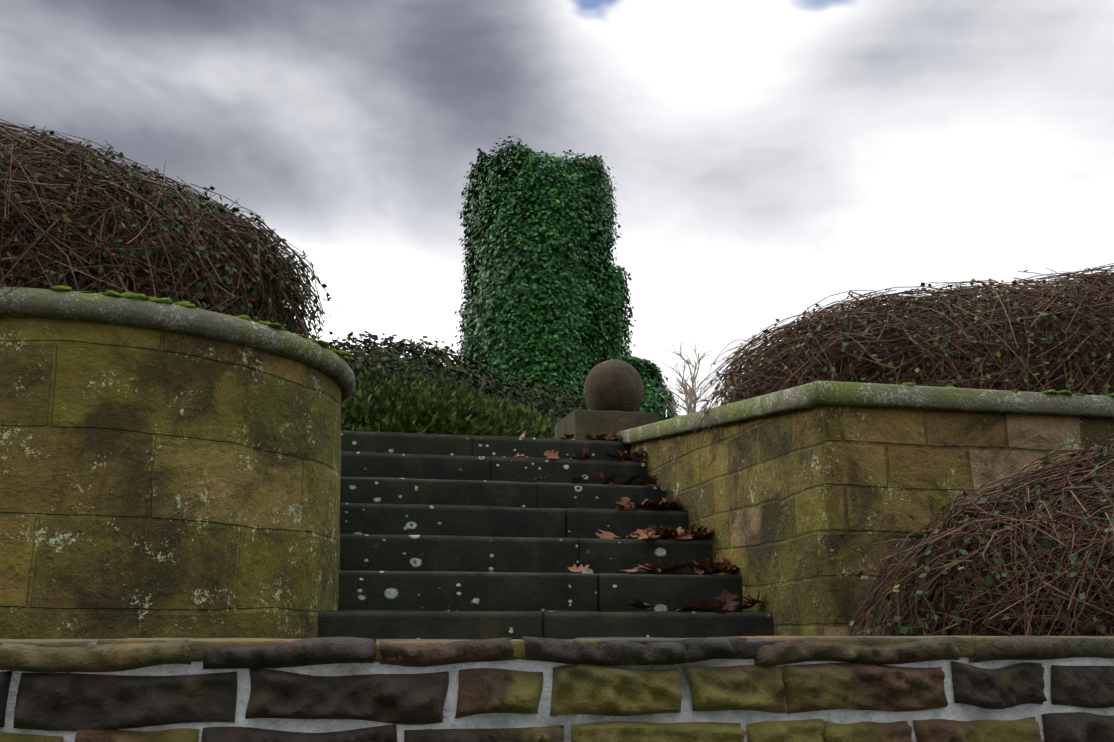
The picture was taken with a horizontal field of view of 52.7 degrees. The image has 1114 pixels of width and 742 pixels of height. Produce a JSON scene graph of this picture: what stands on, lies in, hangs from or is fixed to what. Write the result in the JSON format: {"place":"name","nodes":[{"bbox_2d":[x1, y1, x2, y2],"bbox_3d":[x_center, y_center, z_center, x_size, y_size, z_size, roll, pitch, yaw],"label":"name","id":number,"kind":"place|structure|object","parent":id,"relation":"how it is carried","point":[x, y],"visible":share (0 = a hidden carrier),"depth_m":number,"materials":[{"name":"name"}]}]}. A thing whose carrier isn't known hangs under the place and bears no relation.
{"place":"outdoors","nodes":[
{"label":"outdoors","id":0,"kind":"place"},
{"bbox_2d":[319,331,547,432],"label":"hedge bank","id":1,"kind":"structure","parent":0,"point":[375,358],"depth_m":9.53,"materials":[{"name":"green plant"}]},
{"bbox_2d":[0,0,1113,416],"label":"sky","id":2,"kind":"structure","parent":0,"point":[770,160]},
{"bbox_2d":[454,135,681,420],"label":"ivy tower","id":3,"kind":"structure","parent":0,"point":[546,289],"depth_m":24.76,"materials":[{"name":"green plant"}]},
{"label":"hill terrain","id":4,"kind":"structure","parent":0,"visible":0},
{"bbox_2d":[341,366,562,438],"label":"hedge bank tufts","id":5,"kind":"object","parent":4,"relation":"on","point":[414,406],"visible":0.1,"depth_m":8.46,"materials":[{"name":"green plant"}]},
{"bbox_2d":[492,372,590,427],"bbox_3d":[-0.437,1.138,13.192,4.321,2.175,2.737,11,-17,-41],"label":"shrub","id":6,"kind":"object","parent":4,"relation":"on","point":[545,402],"visible":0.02,"depth_m":12.94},
{"bbox_2d":[665,368,709,416],"bbox_3d":[1.949,0.984,17.091,0.768,2.130,1.234,10,-16,-37],"label":"bare tree","id":7,"kind":"object","parent":4,"relation":"on","point":[689,405],"visible":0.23,"depth_m":17.12,"materials":[{"name":"brown plant"}]},
{"bbox_2d":[660,342,716,413],"bbox_3d":[2.152,0.791,17.516,0.776,2.699,1.133,5,-14,-21],"label":"bare tree","id":8,"kind":"object","parent":4,"relation":"on","point":[690,390],"visible":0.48,"depth_m":17.81,"materials":[{"name":"brown plant"}]},
{"bbox_3d":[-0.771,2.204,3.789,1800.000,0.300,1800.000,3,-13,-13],"label":"ground","id":9,"kind":"structure","parent":0,"visible":0},
{"bbox_2d":[0,635,1113,741],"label":"rubble wall","id":10,"kind":"structure","parent":9,"relation":"on","point":[1023,688],"depth_m":1.74,"materials":[{"name":"stone"}]},
{"bbox_2d":[0,636,1113,661],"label":"wall copings","id":11,"kind":"object","parent":10,"relation":"on","point":[754,644],"depth_m":1.83,"materials":[{"name":"stone"}]},
{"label":"upper terrace soil","id":12,"kind":"structure","parent":0,"visible":0},
{"bbox_2d":[690,263,1113,471],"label":"cotoneaster shrub","id":13,"kind":"object","parent":12,"relation":"on","point":[1011,337],"visible":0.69,"depth_m":4.86,"materials":[{"name":"brown plant"}]},
{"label":"lower terrace paving","id":14,"kind":"object","parent":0,"visible":0},
{"bbox_2d":[0,316,340,638],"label":"round wall","id":15,"kind":"structure","parent":14,"relation":"on","point":[154,483],"depth_m":3.57,"materials":[{"name":"stone"}]},
{"bbox_2d":[0,287,355,402],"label":"wall coping","id":16,"kind":"object","parent":15,"relation":"on","point":[52,304],"visible":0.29,"depth_m":3.66,"materials":[{"name":"stone"}]},
{"bbox_2d":[0,119,339,348],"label":"cotoneaster shrub","id":17,"kind":"object","parent":16,"relation":"on","point":[77,216],"visible":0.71,"depth_m":3.97,"materials":[{"name":"brown plant"}]},
{"bbox_2d":[318,430,773,639],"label":"stairs","id":18,"kind":"structure","parent":14,"relation":"on","point":[465,537],"depth_m":4.97,"materials":[{"name":"stone"}]},
{"bbox_2d":[555,359,658,440],"bbox_3d":[0.299,0.263,6.927,0.527,0.682,0.528,3,-13,-13],"label":"stone ball finial","id":19,"kind":"object","parent":18,"relation":"on","point":[613,392],"visible":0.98,"depth_m":6.80,"materials":[{"name":"stone"}]},
{"bbox_2d":[514,431,762,611],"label":"fallen oak leaves","id":20,"kind":"object","parent":18,"relation":"on","point":[707,566],"visible":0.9,"depth_m":5.14,"materials":[{"name":"brown plant"}]},
{"bbox_2d":[630,405,1113,635],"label":"wall","id":21,"kind":"structure","parent":14,"relation":"on","point":[794,511],"depth_m":4.25,"materials":[{"name":"stone"}]},
{"bbox_2d":[616,380,1113,444],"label":"wall cap","id":22,"kind":"object","parent":21,"relation":"on","point":[817,393],"visible":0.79,"depth_m":4.29,"materials":[{"name":"stone"}]},
{"bbox_2d":[0,285,1113,404],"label":"moss cushions","id":23,"kind":"object","parent":22,"relation":"on","point":[342,354],"visible":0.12,"depth_m":3.84,"materials":[{"name":"green plant"}]},
{"bbox_2d":[840,429,1113,635],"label":"cotoneaster shrub","id":24,"kind":"object","parent":14,"relation":"on","point":[1038,560],"visible":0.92,"depth_m":3.21,"materials":[{"name":"brown plant"}]}
]}

